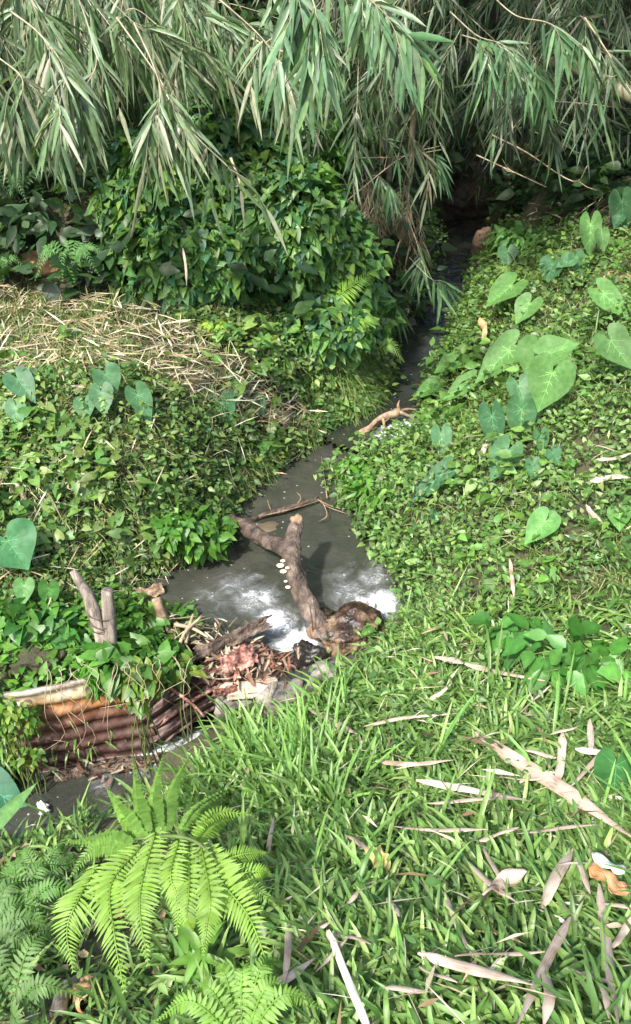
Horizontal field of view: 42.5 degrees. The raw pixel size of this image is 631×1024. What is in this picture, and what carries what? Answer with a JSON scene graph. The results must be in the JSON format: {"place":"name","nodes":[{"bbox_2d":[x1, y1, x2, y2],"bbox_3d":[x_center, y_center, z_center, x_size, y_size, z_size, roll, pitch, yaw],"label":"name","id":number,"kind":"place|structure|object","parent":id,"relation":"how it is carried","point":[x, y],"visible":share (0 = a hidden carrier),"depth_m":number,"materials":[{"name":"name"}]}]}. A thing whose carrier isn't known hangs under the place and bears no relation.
{"place":"outdoors","nodes":[
{"label":"outdoors","id":0,"kind":"place"},
{"bbox_2d":[0,709,215,856],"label":"stream water","id":1,"kind":"structure","parent":0,"point":[58,795],"depth_m":3.80,"materials":[{"name":"liquid"}]},
{"bbox_2d":[46,751,158,789],"bbox_3d":[-0.940,1.122,3.791,1.077,0.350,0.247,3,35,4],"label":"debris","id":2,"kind":"object","parent":1,"relation":"on","point":[80,768],"visible":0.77,"depth_m":3.85,"materials":[{"name":"brown plant"}]},
{"bbox_2d":[54,752,166,782],"bbox_3d":[-0.972,1.219,3.893,0.546,0.066,0.080,-8,36,-11],"label":"bark strip","id":3,"kind":"object","parent":1,"relation":"on","point":[73,772],"visible":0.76,"depth_m":3.87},
{"bbox_2d":[126,437,416,689],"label":"pool water","id":4,"kind":"structure","parent":0,"point":[246,582],"depth_m":4.39,"materials":[{"name":"liquid"}]},
{"bbox_2d":[175,632,300,700],"bbox_3d":[-0.378,0.721,3.766,0.625,0.141,0.450,0,35,0],"label":"debris","id":5,"kind":"object","parent":4,"relation":"on","point":[269,658],"visible":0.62,"depth_m":3.77,"materials":[{"name":"brown plant"}]},
{"bbox_2d":[194,614,272,660],"bbox_3d":[-0.379,0.588,3.832,0.399,0.138,0.076,-13,37,-18],"label":"bark strip","id":6,"kind":"object","parent":5,"relation":"on","point":[240,634],"visible":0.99,"depth_m":3.82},
{"bbox_2d":[219,644,258,673],"bbox_3d":[-0.355,0.670,3.748,0.186,0.086,0.124,-13,37,-18],"label":"torn scrap","id":7,"kind":"object","parent":5,"relation":"on","point":[242,658],"visible":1,"depth_m":3.73,"materials":[{"name":"paper"}]},
{"bbox_2d":[225,513,334,626],"bbox_3d":[-0.185,0.199,4.297,0.232,0.441,1.116,-17,38,-22],"label":"forked log","id":8,"kind":"object","parent":4,"relation":"in","point":[287,548],"visible":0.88,"depth_m":4.08,"materials":[{"name":"wood"}]},
{"bbox_2d":[252,456,347,521],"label":"twig","id":9,"kind":"object","parent":4,"relation":"on","point":[278,510],"visible":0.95,"depth_m":4.84,"materials":[{"name":"wood"}]},
{"bbox_2d":[292,639,329,669],"bbox_3d":[-0.035,0.711,3.900,0.211,0.204,0.177,0,35,0],"label":"rock","id":10,"kind":"object","parent":4,"relation":"in","point":[307,651],"visible":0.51,"depth_m":3.83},
{"bbox_2d":[0,0,630,1023],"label":"ground","id":11,"kind":"structure","parent":0,"point":[212,734],"depth_m":4.36,"materials":[{"name":"plant"}]},
{"bbox_2d":[0,766,26,807],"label":"taro plant","id":12,"kind":"object","parent":11,"relation":"on","point":[9,790],"visible":0.67,"depth_m":3.74,"materials":[{"name":"green plant"}]},
{"bbox_2d":[0,784,35,828],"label":"leafy plant","id":13,"kind":"object","parent":11,"relation":"on","point":[9,809],"visible":1,"depth_m":2.65,"materials":[{"name":"green plant"}]},
{"bbox_2d":[0,518,36,572],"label":"taro plant","id":14,"kind":"object","parent":11,"relation":"on","point":[17,546],"visible":0.97,"depth_m":3.87,"materials":[{"name":"green plant"}]},
{"bbox_2d":[2,366,35,430],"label":"taro plant","id":15,"kind":"object","parent":11,"relation":"on","point":[22,384],"visible":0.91,"depth_m":4.21,"materials":[{"name":"green plant"}]},
{"bbox_2d":[0,696,47,797],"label":"leafy shrub","id":16,"kind":"object","parent":11,"relation":"on","point":[13,718],"visible":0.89,"depth_m":3.58,"materials":[{"name":"green plant"}]},
{"bbox_2d":[0,642,67,676],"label":"soil clod","id":17,"kind":"object","parent":11,"relation":"on","point":[26,659],"visible":0.45,"depth_m":3.71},
{"bbox_2d":[0,874,69,996],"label":"fern","id":18,"kind":"object","parent":11,"relation":"on","point":[10,931],"visible":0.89,"depth_m":2.11,"materials":[{"name":"plant"}]},
{"bbox_2d":[13,577,59,607],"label":"taro plant","id":19,"kind":"object","parent":11,"relation":"on","point":[27,588],"visible":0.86,"depth_m":3.83,"materials":[{"name":"green plant"}]},
{"bbox_2d":[13,250,61,275],"bbox_3d":[-1.781,-1.603,5.237,0.327,0.169,0.238,-11,37,-16],"label":"stone","id":20,"kind":"object","parent":11,"relation":"on","point":[32,257],"visible":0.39,"depth_m":5.16,"materials":[{"name":"brown stone"}]},
{"bbox_2d":[0,161,78,203],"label":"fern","id":21,"kind":"object","parent":11,"relation":"on","point":[11,195],"visible":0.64,"depth_m":5.36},
{"bbox_2d":[0,844,86,906],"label":"fern","id":22,"kind":"object","parent":11,"relation":"on","point":[24,851],"visible":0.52,"depth_m":2.86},
{"bbox_2d":[0,928,88,1023],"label":"fern","id":23,"kind":"object","parent":11,"relation":"on","point":[10,1008],"visible":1,"depth_m":1.86,"materials":[{"name":"plant"}]},
{"bbox_2d":[0,854,89,933],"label":"fern","id":24,"kind":"object","parent":11,"relation":"on","point":[34,895],"visible":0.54,"depth_m":2.60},
{"bbox_2d":[0,590,93,663],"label":"leafy shrub","id":25,"kind":"object","parent":11,"relation":"on","point":[25,631],"visible":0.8,"depth_m":3.76,"materials":[{"name":"green plant"}]},
{"bbox_2d":[49,975,79,1017],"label":"curled leaf","id":26,"kind":"object","parent":11,"relation":"on","point":[59,1003],"visible":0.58,"depth_m":1.91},
{"bbox_2d":[0,152,128,329],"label":"understory grass","id":27,"kind":"structure","parent":11,"relation":"on","point":[10,282],"depth_m":5.12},
{"bbox_2d":[34,240,113,282],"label":"fern","id":28,"kind":"object","parent":11,"relation":"on","point":[80,253],"visible":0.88,"depth_m":4.93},
{"bbox_2d":[0,349,147,398],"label":"leafy shrub","id":29,"kind":"object","parent":11,"relation":"on","point":[3,354],"visible":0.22,"depth_m":4.51,"materials":[{"name":"green plant"}]},
{"bbox_2d":[69,569,103,643],"bbox_3d":[-1.020,0.467,3.719,0.069,0.423,0.212,-25,42,-31],"label":"wooden post","id":30,"kind":"object","parent":11,"relation":"on","point":[92,606],"visible":0.73,"depth_m":3.67,"materials":[{"name":"brown wood"}]},
{"bbox_2d":[72,974,100,1013],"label":"curled leaf","id":31,"kind":"object","parent":11,"relation":"on","point":[84,983],"visible":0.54,"depth_m":1.96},
{"bbox_2d":[0,581,204,721],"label":"leafy plants","id":32,"kind":"object","parent":11,"relation":"on","point":[135,617],"visible":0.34,"depth_m":3.83,"materials":[{"name":"green plant"}]},
{"bbox_2d":[101,587,116,644],"bbox_3d":[-0.938,0.514,3.691,0.060,0.372,0.122,11,36,15],"label":"wooden post","id":33,"kind":"object","parent":11,"relation":"on","point":[108,609],"visible":0.75,"depth_m":3.65,"materials":[{"name":"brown wood"}]},
{"bbox_2d":[73,362,152,421],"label":"taro plant","id":34,"kind":"object","parent":11,"relation":"on","point":[108,379],"visible":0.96,"depth_m":4.23,"materials":[{"name":"green plant"}]},
{"bbox_2d":[44,655,195,752],"bbox_3d":[-0.907,0.872,3.618,0.790,0.612,0.167,0,35,0],"label":"hanging vine","id":35,"kind":"object","parent":11,"relation":"hanging from","point":[109,693],"visible":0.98,"depth_m":3.51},
{"bbox_2d":[0,836,263,1023],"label":"leaf litter","id":36,"kind":"object","parent":11,"relation":"on","point":[83,954],"visible":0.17,"depth_m":2.23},
{"bbox_2d":[78,625,193,739],"bbox_3d":[-0.820,0.913,3.904,0.530,0.840,0.434,0,35,0],"label":"leafy shrub","id":37,"kind":"object","parent":11,"relation":"on","point":[150,644],"visible":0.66,"depth_m":3.69,"materials":[{"name":"green plant"}]},
{"bbox_2d":[115,653,207,784],"bbox_3d":[-0.712,1.002,3.796,0.389,0.913,0.252,-26,42,-32],"label":"leafy shrub","id":38,"kind":"object","parent":11,"relation":"on","point":[148,676],"visible":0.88,"depth_m":3.56,"materials":[{"name":"green plant"}]},
{"bbox_2d":[0,355,327,610],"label":"dead stalks","id":39,"kind":"object","parent":11,"relation":"on","point":[108,443],"visible":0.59,"depth_m":4.25,"materials":[{"name":"brown plant"}]},
{"bbox_2d":[50,749,277,993],"bbox_3d":[-0.490,0.992,2.527,0.603,1.298,1.672,-12,37,-17],"label":"fern","id":40,"kind":"object","parent":11,"relation":"on","point":[143,818],"visible":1,"depth_m":1.90,"materials":[{"name":"plant"}]},
{"bbox_2d":[0,277,327,439],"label":"straw","id":41,"kind":"object","parent":11,"relation":"on","point":[103,316],"visible":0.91,"depth_m":4.82,"materials":[{"name":"beige plant"}]},
{"bbox_2d":[0,0,365,254],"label":"bamboo clump","id":42,"kind":"object","parent":11,"relation":"on","point":[76,62],"visible":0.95,"depth_m":4.12,"materials":[{"name":"green plant"}]},
{"bbox_2d":[128,596,247,659],"bbox_3d":[-0.644,0.576,3.948,0.557,0.140,0.514,21,40,27],"label":"debris","id":43,"kind":"object","parent":11,"relation":"on","point":[170,630],"visible":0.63,"depth_m":3.93,"materials":[{"name":"brown plant"}]},
{"bbox_2d":[0,313,377,572],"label":"broad weeds","id":44,"kind":"object","parent":11,"relation":"on","point":[67,425],"visible":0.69,"depth_m":4.15,"materials":[{"name":"green plant"}]},
{"bbox_2d":[148,501,238,571],"bbox_3d":[-0.659,0.193,4.444,0.506,0.597,0.389,-9,36,-13],"label":"leafy shrub","id":45,"kind":"object","parent":11,"relation":"on","point":[187,540],"visible":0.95,"depth_m":4.31,"materials":[{"name":"green plant"}]},
{"bbox_2d":[0,276,398,617],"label":"bank grass","id":46,"kind":"structure","parent":11,"relation":"on","point":[48,354],"depth_m":4.66,"materials":[{"name":"plant"}]},
{"bbox_2d":[0,297,406,614],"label":"creeping vine","id":47,"kind":"object","parent":11,"relation":"on","point":[188,465],"visible":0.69,"depth_m":4.39,"materials":[{"name":"green plant"}]},
{"bbox_2d":[167,917,248,1000],"bbox_3d":[-0.245,1.075,1.895,0.190,0.251,0.207,5,35,8],"label":"leafy plant","id":48,"kind":"object","parent":11,"relation":"on","point":[189,943],"visible":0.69,"depth_m":1.87,"materials":[{"name":"green plant"}]},
{"bbox_2d":[197,380,265,440],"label":"taro plant","id":49,"kind":"object","parent":11,"relation":"on","point":[229,404],"visible":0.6,"depth_m":4.79,"materials":[{"name":"green plant"}]},
{"bbox_2d":[214,695,252,718],"bbox_3d":[-0.359,0.914,3.785,0.228,0.150,0.143,0,35,0],"label":"rock","id":50,"kind":"object","parent":11,"relation":"on","point":[230,704],"visible":0.3,"depth_m":3.73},
{"bbox_2d":[84,74,394,374],"bbox_3d":[-0.459,-1.909,5.396,2.032,1.762,1.460,0,35,0],"label":"vine mound","id":51,"kind":"object","parent":11,"relation":"on","point":[323,239],"visible":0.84,"depth_m":5.00,"materials":[{"name":"green plant"}]},
{"bbox_2d":[328,268,381,307],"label":"fern","id":52,"kind":"object","parent":51,"relation":"on","point":[338,290],"visible":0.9,"depth_m":5.32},
{"bbox_2d":[154,955,325,1023],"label":"fern","id":53,"kind":"object","parent":11,"relation":"on","point":[257,1005],"visible":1,"depth_m":1.47,"materials":[{"name":"plant"}]},
{"bbox_2d":[198,648,293,683],"bbox_3d":[-0.328,0.738,3.850,0.491,0.107,0.258,0,35,0],"label":"soil clod","id":54,"kind":"object","parent":11,"relation":"on","point":[262,673],"visible":0.29,"depth_m":3.78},
{"bbox_2d":[218,676,279,700],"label":"stone slab","id":55,"kind":"structure","parent":11,"relation":"on","point":[251,691],"depth_m":3.70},
{"bbox_2d":[94,242,455,628],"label":"overhanging grass","id":56,"kind":"structure","parent":11,"relation":"on","point":[270,468],"depth_m":5.05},
{"bbox_2d":[255,678,303,715],"bbox_3d":[-0.141,0.863,3.722,0.252,0.176,0.149,-23,41,-30],"label":"rock","id":57,"kind":"object","parent":11,"relation":"on","point":[278,693],"visible":0.5,"depth_m":3.66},
{"bbox_2d":[93,282,473,613],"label":"overhanging weeds","id":58,"kind":"object","parent":11,"relation":"on","point":[370,553],"visible":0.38,"depth_m":4.76,"materials":[{"name":"green plant"}]},
{"bbox_2d":[0,565,630,1023],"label":"grass","id":59,"kind":"structure","parent":11,"relation":"on","point":[320,903],"depth_m":2.16,"materials":[{"name":"plant"}]},
{"bbox_2d":[3,676,155,775],"bbox_3d":[-1.082,0.985,3.780,0.646,0.551,0.071,-7,36,-10],"label":"corrugated sheet","id":60,"kind":"object","parent":59,"relation":"on","point":[120,722],"visible":0.72,"depth_m":3.77,"materials":[{"name":"metal"}]},
{"bbox_2d":[127,648,224,743],"bbox_3d":[-0.576,0.883,3.891,0.651,0.454,0.095,-12,37,-17],"label":"corrugated sheet","id":61,"kind":"object","parent":59,"relation":"on","point":[171,728],"visible":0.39,"depth_m":3.89,"materials":[{"name":"metal"}]},
{"bbox_2d":[283,923,291,983],"bbox_3d":[-0.060,0.961,1.773,0.017,0.134,0.201,0,35,0],"label":"dry sheath","id":62,"kind":"object","parent":59,"relation":"on","point":[287,950],"visible":0.88,"depth_m":1.74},
{"bbox_2d":[328,930,369,1023],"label":"dry stick","id":63,"kind":"object","parent":59,"relation":"on","point":[356,1001],"visible":0.98,"depth_m":1.56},
{"bbox_2d":[416,779,525,799],"bbox_3d":[0.474,0.827,2.443,0.352,0.155,0.032,19,39,25],"label":"dry sheath","id":64,"kind":"object","parent":59,"relation":"on","point":[456,787],"visible":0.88,"depth_m":2.48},
{"bbox_2d":[418,952,533,984],"bbox_3d":[0.303,0.868,1.553,0.222,0.119,0.025,19,39,25],"label":"dry sheath","id":65,"kind":"object","parent":59,"relation":"on","point":[463,967],"visible":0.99,"depth_m":1.57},
{"bbox_2d":[481,868,526,899],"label":"curled leaf","id":66,"kind":"object","parent":59,"relation":"on","point":[514,876],"visible":0.94,"depth_m":1.92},
{"bbox_2d":[518,917,570,1023],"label":"dry sheath","id":67,"kind":"object","parent":59,"relation":"on","point":[552,950],"visible":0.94,"depth_m":1.60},
{"bbox_2d":[542,970,554,1023],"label":"dry sheath","id":68,"kind":"object","parent":59,"relation":"on","point":[548,1005],"visible":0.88,"depth_m":1.43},
{"bbox_2d":[474,731,630,836],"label":"dry sheath","id":69,"kind":"object","parent":59,"relation":"on","point":[504,752],"visible":0.88,"depth_m":2.41,"materials":[{"name":"plant"}]},
{"bbox_2d":[541,849,572,908],"bbox_3d":[0.576,0.864,1.927,0.028,0.098,0.248,21,40,28],"label":"dry sheath","id":70,"kind":"object","parent":59,"relation":"on","point":[552,883],"visible":0.96,"depth_m":1.89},
{"bbox_2d":[555,732,566,778],"bbox_3d":[0.756,0.761,2.498,0.027,0.042,0.252,11,36,15],"label":"dry sheath","id":71,"kind":"object","parent":59,"relation":"on","point":[560,766],"visible":0.98,"depth_m":2.52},
{"bbox_2d":[596,883,618,1023],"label":"dry sheath","id":72,"kind":"object","parent":59,"relation":"on","point":[600,900],"visible":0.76,"depth_m":1.64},
{"bbox_2d":[587,861,630,895],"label":"curled leaf","id":73,"kind":"object","parent":59,"relation":"on","point":[597,871],"visible":0.94,"depth_m":1.87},
{"bbox_2d":[0,0,630,346],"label":"undergrowth","id":74,"kind":"object","parent":11,"relation":"on","point":[29,222],"visible":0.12,"depth_m":6.17,"materials":[{"name":"green plant"}]},
{"bbox_2d":[0,580,630,1023],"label":"weeds","id":75,"kind":"object","parent":11,"relation":"on","point":[432,882],"visible":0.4,"depth_m":2.74,"materials":[{"name":"green plant"}]},
{"bbox_2d":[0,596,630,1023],"bbox_3d":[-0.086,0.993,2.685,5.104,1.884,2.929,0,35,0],"label":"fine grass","id":76,"kind":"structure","parent":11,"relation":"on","point":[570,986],"depth_m":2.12,"materials":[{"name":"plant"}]},
{"bbox_2d":[1,567,630,980],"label":"long grass","id":77,"kind":"structure","parent":11,"relation":"on","point":[295,733],"depth_m":2.89,"materials":[{"name":"plant"}]},
{"bbox_2d":[3,580,630,1023],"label":"dead leaves","id":78,"kind":"object","parent":11,"relation":"on","point":[306,940],"visible":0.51,"depth_m":2.16,"materials":[{"name":"beige plant"}]},
{"bbox_2d":[307,659,342,690],"bbox_3d":[0.048,0.782,3.750,0.188,0.236,0.134,0,35,0],"label":"rock","id":79,"kind":"object","parent":11,"relation":"on","point":[315,671],"visible":0.27,"depth_m":3.69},
{"bbox_2d":[247,255,405,372],"bbox_3d":[0.138,-1.522,5.842,0.937,0.743,1.624,16,38,21],"label":"vine mound","id":80,"kind":"object","parent":11,"relation":"on","point":[390,319],"visible":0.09,"depth_m":5.80,"materials":[{"name":"green plant"}]},
{"bbox_2d":[306,601,386,656],"bbox_3d":[0.166,0.595,4.022,0.405,0.266,0.277,-20,39,-26],"label":"stump","id":81,"kind":"object","parent":11,"relation":"on","point":[344,619],"visible":0.68,"depth_m":3.93,"materials":[{"name":"wood"}]},
{"bbox_2d":[289,331,403,449],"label":"tussock grass","id":82,"kind":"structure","parent":11,"relation":"on","point":[352,393],"depth_m":5.57,"materials":[{"name":"plant"}]},
{"bbox_2d":[258,0,454,234],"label":"bamboo clump","id":83,"kind":"object","parent":11,"relation":"on","point":[309,38],"visible":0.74,"depth_m":3.23,"materials":[{"name":"green plant"}]},
{"bbox_2d":[315,75,397,202],"bbox_3d":[0.226,-2.855,6.475,0.803,1.188,0.662,-9,36,-13],"label":"clump","id":84,"kind":"object","parent":11,"relation":"on","point":[339,159],"visible":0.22,"depth_m":6.25,"materials":[{"name":"green plant"}]},
{"bbox_2d":[331,444,425,520],"bbox_3d":[0.394,-0.180,4.822,0.599,0.420,0.608,0,35,0],"label":"leafy shrub","id":85,"kind":"object","parent":11,"relation":"on","point":[355,488],"visible":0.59,"depth_m":4.73,"materials":[{"name":"green plant"}]},
{"bbox_2d":[337,0,466,345],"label":"bamboo clump","id":86,"kind":"object","parent":11,"relation":"on","point":[383,194],"visible":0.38,"depth_m":6.30,"materials":[{"name":"green plant"}]},
{"bbox_2d":[406,423,458,524],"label":"taro plant","id":87,"kind":"object","parent":11,"relation":"on","point":[438,436],"visible":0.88,"depth_m":4.39,"materials":[{"name":"green plant"}]},
{"bbox_2d":[240,0,630,210],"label":"bamboo clump","id":88,"kind":"object","parent":11,"relation":"on","point":[530,85],"visible":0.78,"depth_m":5.29,"materials":[{"name":"green plant"}]},
{"bbox_2d":[413,353,462,399],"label":"taro plant","id":89,"kind":"object","parent":11,"relation":"on","point":[428,386],"visible":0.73,"depth_m":5.67,"materials":[{"name":"green plant"}]},
{"bbox_2d":[308,206,630,671],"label":"creeping plants","id":90,"kind":"object","parent":11,"relation":"on","point":[603,264],"visible":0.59,"depth_m":4.43,"materials":[{"name":"green plant"}]},
{"bbox_2d":[313,220,630,645],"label":"clover","id":91,"kind":"object","parent":11,"relation":"on","point":[398,492],"visible":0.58,"depth_m":4.31,"materials":[{"name":"green plant"}]},
{"bbox_2d":[441,149,505,218],"bbox_3d":[1.902,-3.636,9.091,1.603,0.795,0.980,0,35,0],"label":"earth mound","id":92,"kind":"object","parent":11,"relation":"on","point":[457,206],"visible":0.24,"depth_m":8.77,"materials":[{"name":"soil"}]},
{"bbox_2d":[327,227,630,664],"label":"bank grass","id":93,"kind":"structure","parent":11,"relation":"on","point":[511,484],"depth_m":4.18,"materials":[{"name":"plant"}]},
{"bbox_2d":[439,329,519,403],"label":"taro plant","id":94,"kind":"object","parent":11,"relation":"on","point":[500,352],"visible":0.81,"depth_m":4.97,"materials":[{"name":"green plant"}]},
{"bbox_2d":[436,249,528,405],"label":"shaded grass","id":95,"kind":"structure","parent":11,"relation":"on","point":[487,308],"depth_m":6.02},
{"bbox_2d":[361,238,630,637],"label":"ground weeds","id":96,"kind":"object","parent":11,"relation":"on","point":[468,361],"visible":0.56,"depth_m":4.15,"materials":[{"name":"green plant"}]},
{"bbox_2d":[478,374,536,480],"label":"taro plant","id":97,"kind":"object","parent":11,"relation":"on","point":[520,394],"visible":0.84,"depth_m":4.33,"materials":[{"name":"green plant"}]},
{"bbox_2d":[486,272,542,328],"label":"taro plant","id":98,"kind":"object","parent":11,"relation":"on","point":[503,288],"visible":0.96,"depth_m":5.63,"materials":[{"name":"green plant"}]},
{"bbox_2d":[484,219,590,263],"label":"leafy shrub","id":99,"kind":"object","parent":11,"relation":"on","point":[506,238],"visible":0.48,"depth_m":6.80,"materials":[{"name":"green plant"}]},
{"bbox_2d":[498,244,584,286],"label":"taro plant","id":100,"kind":"object","parent":11,"relation":"on","point":[567,259],"visible":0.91,"depth_m":5.70,"materials":[{"name":"green plant"}]},
{"bbox_2d":[524,506,560,544],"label":"taro plant","id":101,"kind":"object","parent":11,"relation":"on","point":[541,523],"visible":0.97,"depth_m":3.77,"materials":[{"name":"green plant"}]},
{"bbox_2d":[525,427,561,480],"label":"taro plant","id":102,"kind":"object","parent":11,"relation":"on","point":[555,455],"visible":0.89,"depth_m":4.10,"materials":[{"name":"green plant"}]},
{"bbox_2d":[465,611,630,700],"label":"leafy shrub","id":103,"kind":"object","parent":11,"relation":"on","point":[524,646],"visible":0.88,"depth_m":3.00,"materials":[{"name":"green plant"}]},
{"bbox_2d":[517,334,578,423],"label":"taro plant","id":104,"kind":"object","parent":11,"relation":"on","point":[540,358],"visible":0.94,"depth_m":4.21,"materials":[{"name":"green plant"}]},
{"bbox_2d":[579,210,609,258],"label":"taro plant","id":105,"kind":"object","parent":11,"relation":"on","point":[592,235],"visible":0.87,"depth_m":5.82,"materials":[{"name":"green plant"}]},
{"bbox_2d":[588,277,630,368],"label":"taro plant","id":106,"kind":"object","parent":11,"relation":"on","point":[615,347],"visible":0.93,"depth_m":4.24,"materials":[{"name":"green plant"}]},
{"bbox_2d":[594,747,630,794],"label":"taro plant","id":107,"kind":"object","parent":11,"relation":"on","point":[605,760],"visible":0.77,"depth_m":2.37,"materials":[{"name":"green plant"}]},
{"bbox_2d":[607,505,630,531],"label":"taro plant","id":108,"kind":"object","parent":11,"relation":"on","point":[618,524],"visible":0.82,"depth_m":3.60,"materials":[{"name":"green plant"}]},
{"bbox_2d":[608,186,630,239],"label":"taro plant","id":109,"kind":"object","parent":11,"relation":"on","point":[619,208],"visible":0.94,"depth_m":5.91,"materials":[{"name":"green plant"}]},
{"bbox_2d":[322,218,496,447],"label":"stream water","id":110,"kind":"structure","parent":0,"point":[416,349],"depth_m":6.61,"materials":[{"name":"liquid"}]},
{"bbox_2d":[359,400,415,432],"bbox_3d":[0.485,-0.632,5.499,0.388,0.235,0.281,13,37,18],"label":"driftwood","id":111,"kind":"object","parent":110,"relation":"on","point":[396,412],"visible":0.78,"depth_m":5.48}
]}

